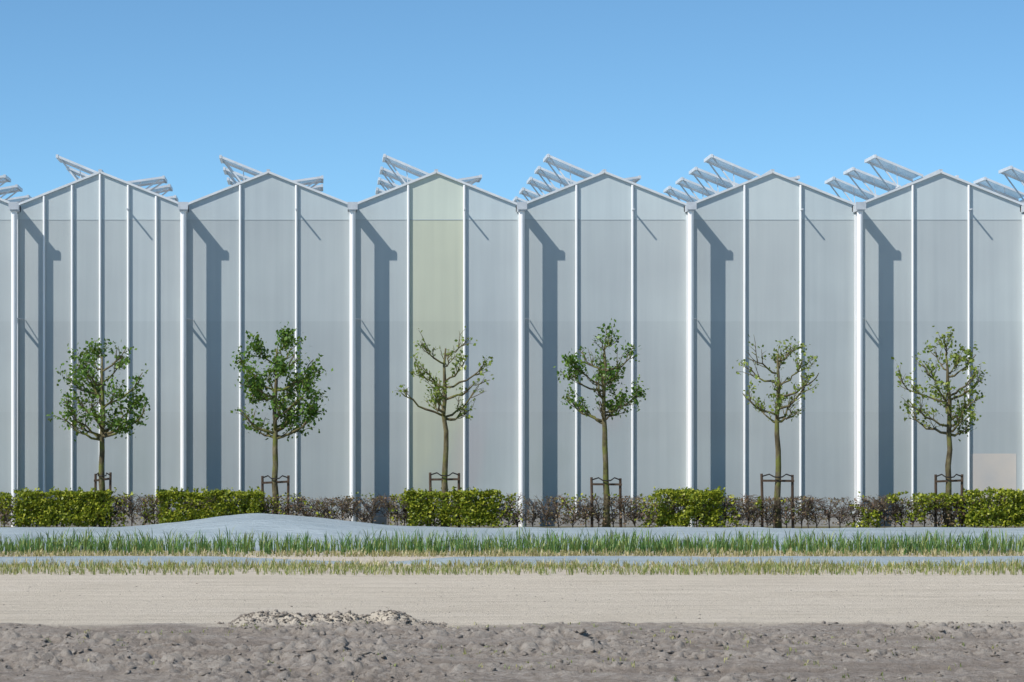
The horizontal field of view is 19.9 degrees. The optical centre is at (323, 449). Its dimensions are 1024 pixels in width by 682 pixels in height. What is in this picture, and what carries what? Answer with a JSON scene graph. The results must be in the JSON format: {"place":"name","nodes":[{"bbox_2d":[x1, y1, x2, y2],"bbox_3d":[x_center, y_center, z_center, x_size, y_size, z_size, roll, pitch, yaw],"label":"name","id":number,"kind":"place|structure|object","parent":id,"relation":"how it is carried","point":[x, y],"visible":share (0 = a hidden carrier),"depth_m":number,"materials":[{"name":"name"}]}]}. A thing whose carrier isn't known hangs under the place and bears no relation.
{"place":"outdoors","nodes":[
{"label":"outdoors","id":0,"kind":"place"},
{"bbox_2d":[0,526,1023,681],"bbox_3d":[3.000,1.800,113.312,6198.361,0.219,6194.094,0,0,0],"label":"ground","id":1,"kind":"structure","parent":0,"point":[587,603],"depth_m":30.50,"materials":[{"name":"soil"}]},
{"bbox_2d":[46,338,150,526],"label":"young street tree","id":2,"kind":"object","parent":1,"relation":"on","point":[96,392],"visible":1,"depth_m":66.26,"materials":[{"name":"green plant"}]},
{"bbox_2d":[94,472,111,526],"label":"tree support stakes","id":3,"kind":"object","parent":1,"relation":"on","point":[109,479],"visible":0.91,"depth_m":66.27,"materials":[{"name":"brown wood"}]},
{"bbox_2d":[0,556,359,565],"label":"plastic mulch strip","id":4,"kind":"object","parent":1,"relation":"on","point":[189,559],"visible":0.72,"depth_m":47.05,"materials":[{"name":"white plastic"}]},
{"bbox_2d":[261,475,289,514],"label":"tree support stakes","id":5,"kind":"object","parent":1,"relation":"on","point":[271,482],"visible":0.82,"depth_m":66.27,"materials":[{"name":"brown wood"}]},
{"bbox_2d":[230,322,332,513],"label":"young street tree","id":6,"kind":"object","parent":1,"relation":"on","point":[255,386],"visible":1,"depth_m":66.23,"materials":[{"name":"green plant"}]},
{"bbox_2d":[392,326,493,526],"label":"young street tree","id":7,"kind":"object","parent":1,"relation":"on","point":[442,396],"visible":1,"depth_m":66.25,"materials":[{"name":"green plant"}]},
{"bbox_2d":[429,472,460,527],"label":"tree support stakes","id":8,"kind":"object","parent":1,"relation":"on","point":[435,479],"visible":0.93,"depth_m":66.27,"materials":[{"name":"brown wood"}]},
{"bbox_2d":[0,154,1023,526],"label":"glass greenhouse","id":9,"kind":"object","parent":1,"relation":"on","point":[692,296],"visible":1,"depth_m":70.00,"materials":[{"name":"glass"}]},
{"bbox_2d":[0,583,1023,681],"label":"soil clods","id":10,"kind":"object","parent":1,"relation":"on","point":[443,625],"visible":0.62,"depth_m":27.41,"materials":[{"name":"grey soil"}]},
{"bbox_2d":[0,546,1023,567],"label":"dry grass fringe","id":11,"kind":"object","parent":1,"relation":"on","point":[934,553],"visible":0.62,"depth_m":50.13,"materials":[{"name":"green plant"}]},
{"bbox_2d":[0,486,1023,527],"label":"clipped hedge","id":12,"kind":"object","parent":1,"relation":"on","point":[81,510],"visible":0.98,"depth_m":66.05,"materials":[{"name":"green plant"}]},
{"bbox_2d":[0,524,1023,554],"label":"leek plants","id":13,"kind":"object","parent":1,"relation":"on","point":[557,545],"visible":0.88,"depth_m":51.43,"materials":[{"name":"green plant"}]},
{"bbox_2d":[0,513,1023,550],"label":"plastic crop cover","id":14,"kind":"object","parent":1,"relation":"on","point":[282,526],"visible":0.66,"depth_m":55.18,"materials":[{"name":"white plastic"}]},
{"bbox_2d":[0,558,1023,574],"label":"young onion plants","id":15,"kind":"object","parent":1,"relation":"on","point":[766,568],"visible":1,"depth_m":44.05,"materials":[{"name":"green plant"}]},
{"bbox_2d":[553,318,649,526],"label":"young street tree","id":16,"kind":"object","parent":1,"relation":"on","point":[606,373],"visible":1,"depth_m":66.27,"materials":[{"name":"green plant"}]},
{"bbox_2d":[590,477,621,527],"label":"tree support stakes","id":17,"kind":"object","parent":1,"relation":"on","point":[619,484],"visible":0.9,"depth_m":66.27,"materials":[{"name":"brown wood"}]},
{"bbox_2d":[388,556,1023,565],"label":"plastic mulch strip","id":18,"kind":"object","parent":1,"relation":"on","point":[672,559],"visible":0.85,"depth_m":46.99,"materials":[{"name":"white plastic"}]},
{"bbox_2d":[732,335,818,527],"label":"young street tree","id":19,"kind":"object","parent":1,"relation":"on","point":[779,397],"visible":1,"depth_m":66.25,"materials":[{"name":"green plant"}]},
{"bbox_2d":[760,474,793,527],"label":"tree support stakes","id":20,"kind":"object","parent":1,"relation":"on","point":[792,493],"visible":0.87,"depth_m":66.27,"materials":[{"name":"brown wood"}]},
{"bbox_2d":[891,326,987,526],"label":"young street tree","id":21,"kind":"object","parent":1,"relation":"on","point":[948,405],"visible":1,"depth_m":66.24,"materials":[{"name":"green plant"}]},
{"bbox_2d":[934,474,963,526],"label":"tree support stakes","id":22,"kind":"object","parent":1,"relation":"on","point":[936,481],"visible":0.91,"depth_m":66.27,"materials":[{"name":"brown wood"}]},
{"bbox_2d":[0,0,1023,202],"label":"sky","id":23,"kind":"structure","parent":0,"point":[129,90],"materials":[{"name":"blue"}]}
]}

